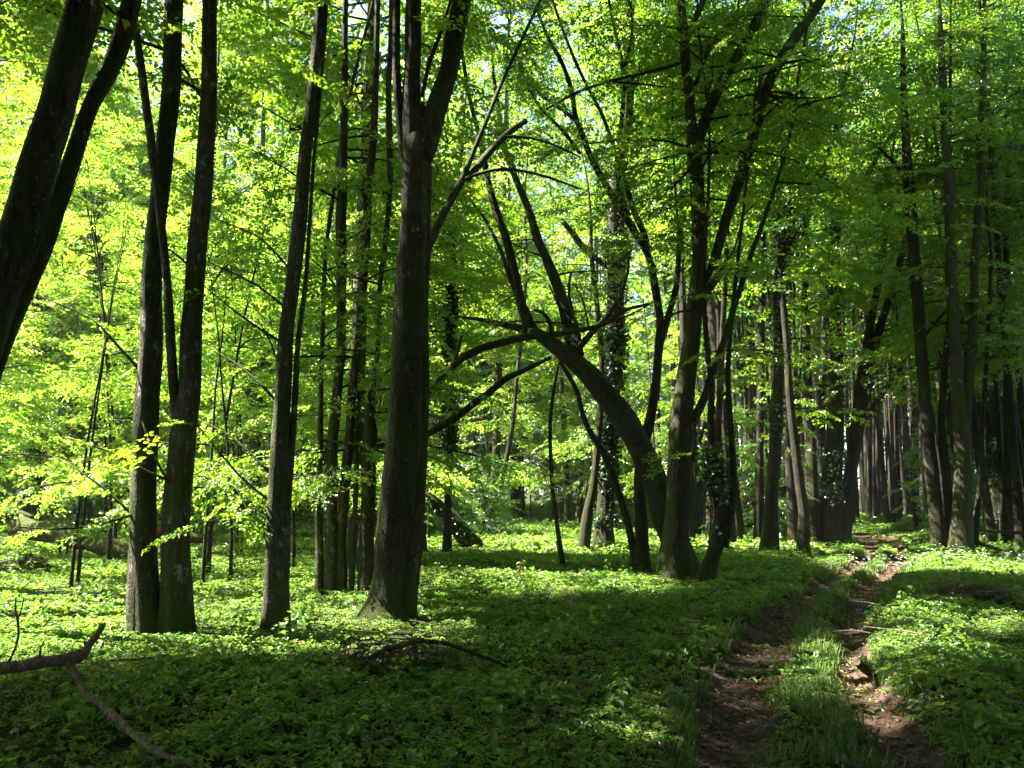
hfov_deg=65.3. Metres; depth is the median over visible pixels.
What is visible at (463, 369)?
young beech
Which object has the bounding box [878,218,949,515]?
slim tree
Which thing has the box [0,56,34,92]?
forest tree
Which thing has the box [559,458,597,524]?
leafy bush
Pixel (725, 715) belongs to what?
leaf litter
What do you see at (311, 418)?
young beech
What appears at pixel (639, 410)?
leafy tree
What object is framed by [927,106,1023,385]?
silver trunk tree
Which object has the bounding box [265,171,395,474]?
leafy tree
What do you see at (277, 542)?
slender tree
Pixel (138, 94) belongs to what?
tall beech
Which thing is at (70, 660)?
foreground branch
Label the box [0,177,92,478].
young beech
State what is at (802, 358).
slim tree
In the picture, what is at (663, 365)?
tall beech
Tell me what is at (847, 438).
slim tree
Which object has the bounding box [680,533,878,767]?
dirt track
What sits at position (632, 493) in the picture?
leafy bush
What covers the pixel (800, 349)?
coppiced tree
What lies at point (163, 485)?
leafy bush
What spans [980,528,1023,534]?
dead branch
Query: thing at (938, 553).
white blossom
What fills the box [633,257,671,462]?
coppiced tree
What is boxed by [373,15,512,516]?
tall beech
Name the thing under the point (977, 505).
black footed sapling
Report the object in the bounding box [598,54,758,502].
coppiced tree
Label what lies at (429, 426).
leafy tree
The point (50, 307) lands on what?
tall beech
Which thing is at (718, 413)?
slim tree
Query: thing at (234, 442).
leafy tree
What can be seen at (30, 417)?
leafy tree
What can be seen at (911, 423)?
slim tree
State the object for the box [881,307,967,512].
coppiced tree
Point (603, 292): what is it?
leafy tree
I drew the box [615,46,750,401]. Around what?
coppiced tree
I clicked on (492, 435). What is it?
leafy tree
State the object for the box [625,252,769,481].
young beech
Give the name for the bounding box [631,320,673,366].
slim tree
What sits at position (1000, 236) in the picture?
coppiced tree
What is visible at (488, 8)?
tall beech
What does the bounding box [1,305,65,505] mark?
leafy tree
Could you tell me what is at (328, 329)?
leafy tree
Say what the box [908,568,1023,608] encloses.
dry brush
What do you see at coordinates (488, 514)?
leafy bush
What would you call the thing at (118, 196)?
leafy tree
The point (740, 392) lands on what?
coppiced tree
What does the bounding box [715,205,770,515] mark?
coppiced tree
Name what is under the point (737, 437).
slim tree
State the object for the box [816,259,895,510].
coppiced tree
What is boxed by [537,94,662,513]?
tall beech
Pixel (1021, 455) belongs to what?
coppiced tree
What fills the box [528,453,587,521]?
leafy bush
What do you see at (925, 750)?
dirt track
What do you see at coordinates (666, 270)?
slim tree
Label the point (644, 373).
coppiced tree
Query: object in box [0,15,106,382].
tall beech
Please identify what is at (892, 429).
coppiced tree
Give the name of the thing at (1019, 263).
slim tree
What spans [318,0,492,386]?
tall beech
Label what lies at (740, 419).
coppiced tree
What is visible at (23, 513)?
fallen log
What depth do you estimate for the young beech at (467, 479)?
23.66 m
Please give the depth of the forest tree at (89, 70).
13.65 m
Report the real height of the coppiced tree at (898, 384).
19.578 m
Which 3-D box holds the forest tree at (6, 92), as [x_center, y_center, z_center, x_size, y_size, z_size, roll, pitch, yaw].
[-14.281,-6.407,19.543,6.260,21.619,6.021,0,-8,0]
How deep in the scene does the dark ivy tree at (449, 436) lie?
19.28 m
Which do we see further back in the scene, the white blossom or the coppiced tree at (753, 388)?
the coppiced tree at (753, 388)
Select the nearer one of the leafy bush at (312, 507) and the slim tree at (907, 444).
the leafy bush at (312, 507)
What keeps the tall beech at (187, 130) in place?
on the ground at (114, 745)
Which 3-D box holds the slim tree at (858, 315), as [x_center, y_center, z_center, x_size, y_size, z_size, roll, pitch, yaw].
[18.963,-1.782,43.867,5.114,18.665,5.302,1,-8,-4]
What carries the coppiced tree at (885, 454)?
on the ground at (114, 745)
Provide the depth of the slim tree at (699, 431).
45.41 m
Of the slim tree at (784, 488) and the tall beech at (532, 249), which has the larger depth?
the tall beech at (532, 249)
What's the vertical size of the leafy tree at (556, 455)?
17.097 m
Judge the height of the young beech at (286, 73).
10.522 m
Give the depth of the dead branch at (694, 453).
15.45 m
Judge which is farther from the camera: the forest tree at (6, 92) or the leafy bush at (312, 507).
the leafy bush at (312, 507)
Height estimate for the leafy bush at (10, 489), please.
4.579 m
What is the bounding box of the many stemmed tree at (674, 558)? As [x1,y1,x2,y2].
[502,0,987,582]
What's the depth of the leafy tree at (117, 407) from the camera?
56.41 m
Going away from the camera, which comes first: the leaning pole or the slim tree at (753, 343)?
the leaning pole
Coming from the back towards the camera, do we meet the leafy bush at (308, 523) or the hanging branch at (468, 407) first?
the leafy bush at (308, 523)
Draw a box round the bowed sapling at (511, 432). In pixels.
[459,114,585,526]
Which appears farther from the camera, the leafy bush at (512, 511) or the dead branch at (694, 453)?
the leafy bush at (512, 511)
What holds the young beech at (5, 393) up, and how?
on the ground at (114, 745)
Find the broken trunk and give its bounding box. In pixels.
[425,490,482,549]
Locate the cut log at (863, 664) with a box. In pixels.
[853,652,880,679]
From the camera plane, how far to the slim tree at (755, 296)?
33.89 m
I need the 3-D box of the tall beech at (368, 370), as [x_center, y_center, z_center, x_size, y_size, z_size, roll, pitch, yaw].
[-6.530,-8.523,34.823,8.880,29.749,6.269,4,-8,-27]
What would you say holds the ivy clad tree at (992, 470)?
on the ground at (114, 745)
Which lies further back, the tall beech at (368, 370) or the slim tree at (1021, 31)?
the tall beech at (368, 370)
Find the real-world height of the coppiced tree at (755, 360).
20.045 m
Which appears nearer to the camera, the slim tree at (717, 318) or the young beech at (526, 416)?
the slim tree at (717, 318)
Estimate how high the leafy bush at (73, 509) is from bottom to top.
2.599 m
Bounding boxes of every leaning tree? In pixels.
[0,0,338,380]
[378,0,699,570]
[671,11,879,556]
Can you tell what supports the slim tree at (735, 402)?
on the ground at (114, 745)
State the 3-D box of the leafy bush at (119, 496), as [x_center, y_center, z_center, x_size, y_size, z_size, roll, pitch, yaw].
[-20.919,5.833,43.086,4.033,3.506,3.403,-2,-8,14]
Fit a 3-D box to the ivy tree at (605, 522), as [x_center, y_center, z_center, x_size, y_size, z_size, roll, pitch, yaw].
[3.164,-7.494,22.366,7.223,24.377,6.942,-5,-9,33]
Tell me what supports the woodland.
on the ground at (114, 745)
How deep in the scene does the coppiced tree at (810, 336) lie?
45.92 m
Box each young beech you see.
[0,56,142,491]
[0,81,268,559]
[0,87,221,537]
[0,94,58,442]
[0,118,204,533]
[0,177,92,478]
[0,194,219,589]
[0,223,107,517]
[12,28,383,572]
[61,146,312,590]
[126,158,386,566]
[133,133,302,532]
[163,177,344,555]
[202,116,480,501]
[258,273,383,479]
[269,193,456,495]
[290,94,514,571]
[318,125,529,490]
[426,327,502,538]
[431,249,569,494]
[468,286,592,519]
[531,282,663,500]
[540,314,651,506]
[598,216,742,536]
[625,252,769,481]
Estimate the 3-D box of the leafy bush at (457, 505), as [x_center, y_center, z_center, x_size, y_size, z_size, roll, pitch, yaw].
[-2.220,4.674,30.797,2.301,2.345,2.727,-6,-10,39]
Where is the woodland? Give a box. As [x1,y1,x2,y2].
[1,0,1022,506]
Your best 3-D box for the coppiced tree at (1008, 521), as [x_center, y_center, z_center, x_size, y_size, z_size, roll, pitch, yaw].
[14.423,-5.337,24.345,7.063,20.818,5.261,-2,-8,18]
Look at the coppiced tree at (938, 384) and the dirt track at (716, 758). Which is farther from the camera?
the coppiced tree at (938, 384)
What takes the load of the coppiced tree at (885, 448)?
on the ground at (114, 745)
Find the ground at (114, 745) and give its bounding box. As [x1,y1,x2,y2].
[0,491,1023,767]
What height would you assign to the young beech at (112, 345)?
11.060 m
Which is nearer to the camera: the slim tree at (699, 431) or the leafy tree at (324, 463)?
the leafy tree at (324, 463)
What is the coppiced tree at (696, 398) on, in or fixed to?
on the ground at (114, 745)
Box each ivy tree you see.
[349,8,560,552]
[495,0,750,550]
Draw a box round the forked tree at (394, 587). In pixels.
[324,0,589,627]
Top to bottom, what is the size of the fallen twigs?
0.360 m
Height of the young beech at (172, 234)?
7.486 m
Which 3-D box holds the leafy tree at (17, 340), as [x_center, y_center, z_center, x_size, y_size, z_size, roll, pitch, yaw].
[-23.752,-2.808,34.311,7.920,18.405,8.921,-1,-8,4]
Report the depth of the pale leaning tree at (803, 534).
19.17 m
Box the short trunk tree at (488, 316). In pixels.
[308,49,534,551]
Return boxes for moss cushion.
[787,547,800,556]
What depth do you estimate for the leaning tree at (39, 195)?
6.30 m
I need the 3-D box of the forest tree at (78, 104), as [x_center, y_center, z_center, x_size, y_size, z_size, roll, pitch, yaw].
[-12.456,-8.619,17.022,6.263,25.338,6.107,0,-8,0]
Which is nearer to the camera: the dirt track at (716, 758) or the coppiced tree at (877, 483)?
the dirt track at (716, 758)
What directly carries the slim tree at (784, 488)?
on the ground at (114, 745)
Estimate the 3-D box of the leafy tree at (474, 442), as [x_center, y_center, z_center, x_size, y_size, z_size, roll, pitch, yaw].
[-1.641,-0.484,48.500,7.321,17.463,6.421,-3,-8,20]
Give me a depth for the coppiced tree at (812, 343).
42.92 m
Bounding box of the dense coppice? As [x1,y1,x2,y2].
[732,3,997,543]
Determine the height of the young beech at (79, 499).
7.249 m
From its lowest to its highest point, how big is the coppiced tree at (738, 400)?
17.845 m
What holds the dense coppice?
on the ground at (114, 745)
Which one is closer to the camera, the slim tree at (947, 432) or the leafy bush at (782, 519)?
the leafy bush at (782, 519)
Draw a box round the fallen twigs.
[0,551,1023,767]
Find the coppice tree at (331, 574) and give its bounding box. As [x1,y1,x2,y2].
[157,0,561,596]
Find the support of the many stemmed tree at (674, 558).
on the ground at (114, 745)
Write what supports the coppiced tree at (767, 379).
on the ground at (114, 745)
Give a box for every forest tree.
[0,0,242,170]
[0,16,77,273]
[0,44,103,135]
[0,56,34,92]
[2,0,80,122]
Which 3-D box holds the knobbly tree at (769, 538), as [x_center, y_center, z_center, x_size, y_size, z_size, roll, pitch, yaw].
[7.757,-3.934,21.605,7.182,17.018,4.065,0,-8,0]
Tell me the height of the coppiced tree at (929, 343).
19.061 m
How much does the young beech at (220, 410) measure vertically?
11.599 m
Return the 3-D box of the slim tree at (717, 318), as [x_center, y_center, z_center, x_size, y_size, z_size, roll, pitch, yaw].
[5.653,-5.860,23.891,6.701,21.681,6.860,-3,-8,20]
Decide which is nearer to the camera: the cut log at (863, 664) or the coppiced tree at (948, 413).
the cut log at (863, 664)
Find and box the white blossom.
[848,546,1023,570]
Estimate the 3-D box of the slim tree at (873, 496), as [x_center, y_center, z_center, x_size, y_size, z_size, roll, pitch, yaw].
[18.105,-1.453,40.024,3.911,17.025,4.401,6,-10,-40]
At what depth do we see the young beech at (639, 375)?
31.16 m
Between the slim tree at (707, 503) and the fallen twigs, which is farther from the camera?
the slim tree at (707, 503)
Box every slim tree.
[498,88,653,551]
[571,0,782,543]
[583,0,813,542]
[586,1,734,375]
[625,149,732,367]
[630,0,821,535]
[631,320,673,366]
[635,0,877,543]
[647,283,700,457]
[656,236,796,396]
[686,0,878,542]
[701,360,739,486]
[725,91,868,515]
[730,230,818,454]
[731,312,757,458]
[736,318,766,403]
[767,89,853,482]
[791,218,825,441]
[791,299,819,437]
[792,216,857,374]
[808,129,880,512]
[816,125,903,523]
[818,233,894,359]
[840,150,949,529]
[842,85,961,521]
[845,220,903,516]
[855,109,922,412]
[857,0,1023,550]
[869,17,985,469]
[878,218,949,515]
[879,363,914,510]
[910,0,1023,453]
[923,0,1023,258]
[930,0,1023,271]
[959,57,1023,373]
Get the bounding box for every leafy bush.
[0,440,22,525]
[0,460,47,521]
[0,540,62,572]
[39,474,126,531]
[46,445,126,517]
[94,461,160,514]
[157,432,219,517]
[157,460,234,531]
[194,422,263,522]
[214,435,324,537]
[295,486,338,514]
[425,471,443,533]
[425,481,481,525]
[433,451,532,534]
[464,469,518,523]
[473,472,518,517]
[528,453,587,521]
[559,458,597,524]
[591,445,662,525]
[615,444,652,517]
[700,434,820,536]
[738,472,746,520]
[882,388,985,528]
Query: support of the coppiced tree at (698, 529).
on the ground at (114, 745)
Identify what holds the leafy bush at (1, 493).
on the ground at (114, 745)
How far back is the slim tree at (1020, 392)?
24.62 m
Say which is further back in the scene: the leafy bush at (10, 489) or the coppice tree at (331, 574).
the leafy bush at (10, 489)
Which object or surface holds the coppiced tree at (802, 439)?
on the ground at (114, 745)
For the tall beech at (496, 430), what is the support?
on the ground at (114, 745)
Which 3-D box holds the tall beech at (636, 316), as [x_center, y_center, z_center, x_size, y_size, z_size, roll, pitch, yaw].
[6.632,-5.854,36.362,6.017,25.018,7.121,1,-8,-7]
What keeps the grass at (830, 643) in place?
on the ground at (114, 745)
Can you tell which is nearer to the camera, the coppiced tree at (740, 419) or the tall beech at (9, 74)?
the tall beech at (9, 74)
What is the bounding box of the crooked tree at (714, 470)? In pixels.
[606,0,861,583]
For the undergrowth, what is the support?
on the ground at (114, 745)
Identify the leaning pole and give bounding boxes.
[548,367,565,566]
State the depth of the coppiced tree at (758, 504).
24.24 m
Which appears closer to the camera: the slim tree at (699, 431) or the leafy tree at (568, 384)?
the slim tree at (699, 431)
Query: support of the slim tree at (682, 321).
on the ground at (114, 745)
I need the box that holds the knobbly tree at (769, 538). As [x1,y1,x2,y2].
[666,0,932,551]
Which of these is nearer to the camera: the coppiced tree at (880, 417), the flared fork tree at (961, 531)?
the flared fork tree at (961, 531)
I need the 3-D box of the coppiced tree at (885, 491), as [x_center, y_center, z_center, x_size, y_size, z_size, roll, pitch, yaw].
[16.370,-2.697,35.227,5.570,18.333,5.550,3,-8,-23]
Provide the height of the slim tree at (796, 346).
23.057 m
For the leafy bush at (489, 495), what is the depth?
34.49 m
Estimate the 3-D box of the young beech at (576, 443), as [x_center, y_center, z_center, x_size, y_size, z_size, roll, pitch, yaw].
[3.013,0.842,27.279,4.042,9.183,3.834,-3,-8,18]
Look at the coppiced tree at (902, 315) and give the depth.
32.76 m
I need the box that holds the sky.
[2,0,1021,490]
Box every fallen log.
[0,506,35,519]
[7,516,127,559]
[157,527,207,543]
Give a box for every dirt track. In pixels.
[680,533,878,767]
[828,536,954,767]
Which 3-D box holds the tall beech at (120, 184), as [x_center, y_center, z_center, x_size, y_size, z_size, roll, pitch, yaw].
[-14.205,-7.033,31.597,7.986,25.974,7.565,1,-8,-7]
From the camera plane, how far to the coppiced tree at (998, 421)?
25.36 m
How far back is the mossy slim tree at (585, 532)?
21.12 m
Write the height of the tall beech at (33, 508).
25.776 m
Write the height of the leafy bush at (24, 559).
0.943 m
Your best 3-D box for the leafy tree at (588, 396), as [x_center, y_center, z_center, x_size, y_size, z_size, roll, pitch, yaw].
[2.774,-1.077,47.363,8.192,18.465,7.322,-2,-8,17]
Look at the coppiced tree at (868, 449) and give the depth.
40.43 m
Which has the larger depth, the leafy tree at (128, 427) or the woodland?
the woodland
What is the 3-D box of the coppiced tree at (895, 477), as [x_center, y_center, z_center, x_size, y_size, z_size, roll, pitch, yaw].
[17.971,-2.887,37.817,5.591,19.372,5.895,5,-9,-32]
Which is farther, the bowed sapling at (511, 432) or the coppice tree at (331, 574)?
the bowed sapling at (511, 432)
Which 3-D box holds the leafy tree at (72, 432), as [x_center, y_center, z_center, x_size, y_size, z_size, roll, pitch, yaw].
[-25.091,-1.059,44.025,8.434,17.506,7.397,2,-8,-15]
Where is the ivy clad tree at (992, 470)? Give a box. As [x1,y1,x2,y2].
[900,67,1023,534]
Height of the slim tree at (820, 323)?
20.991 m
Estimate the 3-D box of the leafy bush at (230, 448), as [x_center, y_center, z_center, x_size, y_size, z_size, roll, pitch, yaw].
[-11.699,3.841,33.116,3.603,4.762,3.638,3,-8,-23]
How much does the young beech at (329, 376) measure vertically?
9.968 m
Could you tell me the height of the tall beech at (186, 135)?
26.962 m
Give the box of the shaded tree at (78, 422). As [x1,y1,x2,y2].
[46,207,120,508]
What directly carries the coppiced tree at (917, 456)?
on the ground at (114, 745)
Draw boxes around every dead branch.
[312,629,507,673]
[691,421,705,469]
[979,541,1000,550]
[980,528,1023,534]
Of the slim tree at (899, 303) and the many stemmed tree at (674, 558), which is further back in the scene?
the slim tree at (899, 303)
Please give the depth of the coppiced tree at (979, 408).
33.69 m
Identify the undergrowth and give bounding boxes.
[0,525,1023,767]
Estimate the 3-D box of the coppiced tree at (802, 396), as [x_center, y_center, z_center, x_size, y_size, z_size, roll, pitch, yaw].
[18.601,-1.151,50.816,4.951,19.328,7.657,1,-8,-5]
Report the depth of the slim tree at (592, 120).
33.44 m
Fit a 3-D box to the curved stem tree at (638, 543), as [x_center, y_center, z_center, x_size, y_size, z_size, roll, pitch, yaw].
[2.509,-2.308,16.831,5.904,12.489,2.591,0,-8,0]
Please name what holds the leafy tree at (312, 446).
on the ground at (114, 745)
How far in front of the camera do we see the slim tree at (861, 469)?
44.80 m
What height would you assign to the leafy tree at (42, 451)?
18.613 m
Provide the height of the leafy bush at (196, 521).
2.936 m
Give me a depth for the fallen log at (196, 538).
18.40 m
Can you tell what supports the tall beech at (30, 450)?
on the ground at (114, 745)
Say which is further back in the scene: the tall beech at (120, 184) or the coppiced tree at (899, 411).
the coppiced tree at (899, 411)
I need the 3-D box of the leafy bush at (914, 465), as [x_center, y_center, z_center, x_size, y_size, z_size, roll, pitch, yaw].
[16.331,2.971,29.816,4.444,5.852,4.402,-5,-9,35]
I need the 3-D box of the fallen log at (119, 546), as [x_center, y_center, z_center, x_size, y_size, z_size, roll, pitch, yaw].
[-10.084,3.524,18.310,4.209,0.948,0.597,-3,-8,23]
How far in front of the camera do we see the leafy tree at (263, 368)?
46.53 m
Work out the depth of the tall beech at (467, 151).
45.22 m
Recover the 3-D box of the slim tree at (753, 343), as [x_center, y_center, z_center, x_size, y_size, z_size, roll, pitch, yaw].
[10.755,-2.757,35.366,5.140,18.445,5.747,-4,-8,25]
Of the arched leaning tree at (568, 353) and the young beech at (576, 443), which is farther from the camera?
the young beech at (576, 443)
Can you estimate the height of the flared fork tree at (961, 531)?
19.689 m
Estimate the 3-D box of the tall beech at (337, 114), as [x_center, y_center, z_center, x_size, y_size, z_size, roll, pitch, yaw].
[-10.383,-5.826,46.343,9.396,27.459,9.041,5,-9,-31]
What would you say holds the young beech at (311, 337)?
on the ground at (114, 745)
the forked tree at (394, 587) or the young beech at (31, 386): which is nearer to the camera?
the forked tree at (394, 587)
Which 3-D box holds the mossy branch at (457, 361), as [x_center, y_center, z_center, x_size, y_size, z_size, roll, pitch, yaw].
[0.452,-0.692,13.103,3.802,1.939,0.132,0,-8,0]
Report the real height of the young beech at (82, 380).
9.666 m
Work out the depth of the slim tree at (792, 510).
23.60 m
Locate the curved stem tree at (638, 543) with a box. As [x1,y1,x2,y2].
[492,0,775,571]
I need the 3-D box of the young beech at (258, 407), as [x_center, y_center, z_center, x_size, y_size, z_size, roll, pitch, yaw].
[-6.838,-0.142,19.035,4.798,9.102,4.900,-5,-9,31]
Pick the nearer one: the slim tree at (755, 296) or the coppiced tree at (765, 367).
the slim tree at (755, 296)
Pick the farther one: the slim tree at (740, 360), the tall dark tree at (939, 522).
the slim tree at (740, 360)
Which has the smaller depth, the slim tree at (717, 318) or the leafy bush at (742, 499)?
the slim tree at (717, 318)
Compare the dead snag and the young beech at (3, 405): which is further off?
the young beech at (3, 405)
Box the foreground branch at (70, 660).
[0,597,197,766]
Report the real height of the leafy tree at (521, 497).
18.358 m
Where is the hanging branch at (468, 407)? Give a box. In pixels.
[428,356,550,436]
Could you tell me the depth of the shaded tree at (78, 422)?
46.84 m
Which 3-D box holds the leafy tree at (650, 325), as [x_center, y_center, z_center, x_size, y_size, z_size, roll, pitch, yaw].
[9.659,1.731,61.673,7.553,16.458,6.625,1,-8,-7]
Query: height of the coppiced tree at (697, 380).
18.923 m
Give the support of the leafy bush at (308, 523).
on the ground at (114, 745)
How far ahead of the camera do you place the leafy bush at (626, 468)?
32.26 m
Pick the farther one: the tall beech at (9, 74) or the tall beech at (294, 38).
the tall beech at (9, 74)
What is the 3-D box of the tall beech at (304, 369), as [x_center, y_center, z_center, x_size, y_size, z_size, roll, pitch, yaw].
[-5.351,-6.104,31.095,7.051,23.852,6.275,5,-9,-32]
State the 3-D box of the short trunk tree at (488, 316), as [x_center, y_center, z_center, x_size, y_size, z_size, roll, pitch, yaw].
[-2.054,-3.236,19.747,5.290,15.332,5.497,0,-8,0]
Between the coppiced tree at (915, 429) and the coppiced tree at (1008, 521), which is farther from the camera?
the coppiced tree at (915, 429)
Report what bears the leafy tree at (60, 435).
on the ground at (114, 745)
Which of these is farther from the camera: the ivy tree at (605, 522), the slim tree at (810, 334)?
the slim tree at (810, 334)
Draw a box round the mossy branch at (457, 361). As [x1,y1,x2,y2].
[429,284,653,398]
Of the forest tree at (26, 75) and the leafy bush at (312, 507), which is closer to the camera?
the forest tree at (26, 75)
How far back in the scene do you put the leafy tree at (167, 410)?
52.55 m
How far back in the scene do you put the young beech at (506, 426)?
33.31 m
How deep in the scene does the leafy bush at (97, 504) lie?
40.92 m
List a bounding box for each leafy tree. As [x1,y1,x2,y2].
[0,71,110,486]
[0,122,64,469]
[0,233,127,515]
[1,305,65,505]
[5,303,68,495]
[39,280,84,507]
[43,200,170,500]
[46,92,230,488]
[48,64,268,495]
[67,237,170,495]
[119,289,235,483]
[200,251,287,509]
[211,187,314,454]
[218,190,345,496]
[242,134,386,521]
[261,56,395,485]
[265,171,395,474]
[269,178,350,506]
[313,151,437,512]
[437,223,535,499]
[437,269,544,512]
[459,183,580,518]
[459,244,539,494]
[476,147,638,525]
[494,223,606,513]
[524,255,594,504]
[526,274,620,504]
[554,239,661,460]
[563,227,698,502]
[592,310,670,493]
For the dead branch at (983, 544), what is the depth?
20.55 m
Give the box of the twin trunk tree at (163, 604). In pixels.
[0,0,358,640]
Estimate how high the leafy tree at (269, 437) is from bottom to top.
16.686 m
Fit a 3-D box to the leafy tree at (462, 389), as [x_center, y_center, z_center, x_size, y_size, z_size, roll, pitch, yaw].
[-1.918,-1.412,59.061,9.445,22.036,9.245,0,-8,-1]
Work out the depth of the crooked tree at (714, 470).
14.03 m
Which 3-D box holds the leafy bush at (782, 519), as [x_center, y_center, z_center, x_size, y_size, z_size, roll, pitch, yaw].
[8.059,3.434,25.635,3.974,3.876,3.353,-5,-9,32]
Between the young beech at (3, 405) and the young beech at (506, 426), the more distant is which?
the young beech at (506, 426)
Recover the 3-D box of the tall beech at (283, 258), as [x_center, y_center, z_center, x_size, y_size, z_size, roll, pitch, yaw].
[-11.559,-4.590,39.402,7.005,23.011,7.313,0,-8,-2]
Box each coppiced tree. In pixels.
[597,1,769,537]
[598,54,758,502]
[608,0,860,543]
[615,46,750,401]
[630,250,669,404]
[630,283,701,404]
[630,312,670,428]
[633,7,800,530]
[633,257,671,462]
[661,357,769,429]
[666,56,823,527]
[668,220,768,463]
[690,60,821,505]
[701,259,757,423]
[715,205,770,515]
[717,166,853,505]
[719,222,795,433]
[723,3,898,535]
[731,286,757,456]
[731,362,753,488]
[734,209,823,454]
[736,207,800,403]
[756,229,821,430]
[783,128,870,477]
[791,218,858,438]
[792,175,886,422]
[797,109,901,516]
[801,122,914,526]
[810,1,1023,508]
[814,133,896,516]
[814,222,904,514]
[816,160,903,501]
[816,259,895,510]
[817,132,934,523]
[819,313,915,512]
[836,0,1023,479]
[842,0,1023,539]
[842,0,1023,543]
[842,168,936,514]
[844,349,930,510]
[849,23,1019,509]
[850,292,907,481]
[878,181,1015,398]
[880,43,982,521]
[880,308,920,501]
[880,401,888,494]
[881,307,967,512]
[881,407,887,488]
[884,149,981,400]
[889,374,976,471]
[900,14,1023,380]
[904,0,1023,492]
[967,329,1023,493]
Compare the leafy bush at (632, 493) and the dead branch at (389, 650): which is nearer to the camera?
the dead branch at (389, 650)
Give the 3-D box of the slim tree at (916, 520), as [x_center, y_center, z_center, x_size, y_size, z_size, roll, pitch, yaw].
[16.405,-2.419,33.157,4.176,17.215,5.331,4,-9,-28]
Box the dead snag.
[357,393,376,598]
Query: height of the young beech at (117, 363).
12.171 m
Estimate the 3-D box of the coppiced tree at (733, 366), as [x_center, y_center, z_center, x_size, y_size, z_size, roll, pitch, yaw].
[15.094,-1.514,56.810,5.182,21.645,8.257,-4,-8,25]
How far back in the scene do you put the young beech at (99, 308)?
25.23 m
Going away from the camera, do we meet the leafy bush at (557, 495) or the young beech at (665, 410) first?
the young beech at (665, 410)
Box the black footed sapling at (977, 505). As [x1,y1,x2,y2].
[892,94,1023,547]
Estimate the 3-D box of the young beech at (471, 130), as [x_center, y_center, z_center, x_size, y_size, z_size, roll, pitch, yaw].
[-1.775,-0.668,13.845,3.730,8.616,3.255,3,-8,-24]
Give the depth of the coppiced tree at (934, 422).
28.04 m
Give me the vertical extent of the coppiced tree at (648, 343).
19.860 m
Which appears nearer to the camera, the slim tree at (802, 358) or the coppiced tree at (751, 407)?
the coppiced tree at (751, 407)
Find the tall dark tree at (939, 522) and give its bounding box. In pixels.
[809,0,1023,546]
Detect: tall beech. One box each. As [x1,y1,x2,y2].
[0,0,170,520]
[0,0,183,512]
[0,7,141,520]
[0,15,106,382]
[0,25,28,383]
[2,39,182,518]
[38,0,248,382]
[101,0,298,517]
[121,2,351,528]
[131,0,308,507]
[178,0,629,568]
[209,54,335,513]
[253,0,445,396]
[263,79,393,416]
[274,0,482,526]
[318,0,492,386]
[372,103,496,492]
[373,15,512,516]
[379,1,534,512]
[430,0,608,518]
[458,53,587,513]
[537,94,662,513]
[589,3,715,463]
[628,274,739,427]
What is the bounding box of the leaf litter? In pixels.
[1,545,1003,767]
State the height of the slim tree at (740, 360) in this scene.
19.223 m
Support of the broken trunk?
on the ground at (114, 745)
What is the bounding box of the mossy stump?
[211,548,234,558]
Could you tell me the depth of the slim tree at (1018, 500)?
22.03 m
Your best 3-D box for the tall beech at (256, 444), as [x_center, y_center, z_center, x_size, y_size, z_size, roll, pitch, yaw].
[-9.463,-7.661,30.524,9.722,26.901,9.488,5,-9,-34]
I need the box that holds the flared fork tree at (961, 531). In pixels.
[830,0,1023,551]
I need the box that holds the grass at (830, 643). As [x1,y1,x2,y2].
[651,544,998,767]
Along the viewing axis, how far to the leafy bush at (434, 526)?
27.48 m
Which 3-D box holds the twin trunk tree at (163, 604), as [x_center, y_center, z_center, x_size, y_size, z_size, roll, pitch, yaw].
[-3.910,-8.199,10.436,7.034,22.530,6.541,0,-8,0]
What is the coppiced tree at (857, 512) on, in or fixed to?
on the ground at (114, 745)
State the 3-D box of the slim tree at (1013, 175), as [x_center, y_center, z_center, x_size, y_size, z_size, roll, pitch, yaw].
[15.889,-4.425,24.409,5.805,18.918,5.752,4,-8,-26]
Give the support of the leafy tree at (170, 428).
on the ground at (114, 745)
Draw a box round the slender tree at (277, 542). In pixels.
[141,0,567,637]
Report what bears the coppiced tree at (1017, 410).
on the ground at (114, 745)
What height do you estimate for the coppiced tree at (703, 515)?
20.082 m
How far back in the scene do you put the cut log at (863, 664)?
6.96 m
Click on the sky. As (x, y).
(357, 10)
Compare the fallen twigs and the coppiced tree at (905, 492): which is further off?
the coppiced tree at (905, 492)
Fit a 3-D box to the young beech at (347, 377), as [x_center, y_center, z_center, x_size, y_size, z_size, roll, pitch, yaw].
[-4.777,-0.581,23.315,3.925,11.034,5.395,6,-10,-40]
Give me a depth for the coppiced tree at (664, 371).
50.36 m
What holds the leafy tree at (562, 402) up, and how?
on the ground at (114, 745)

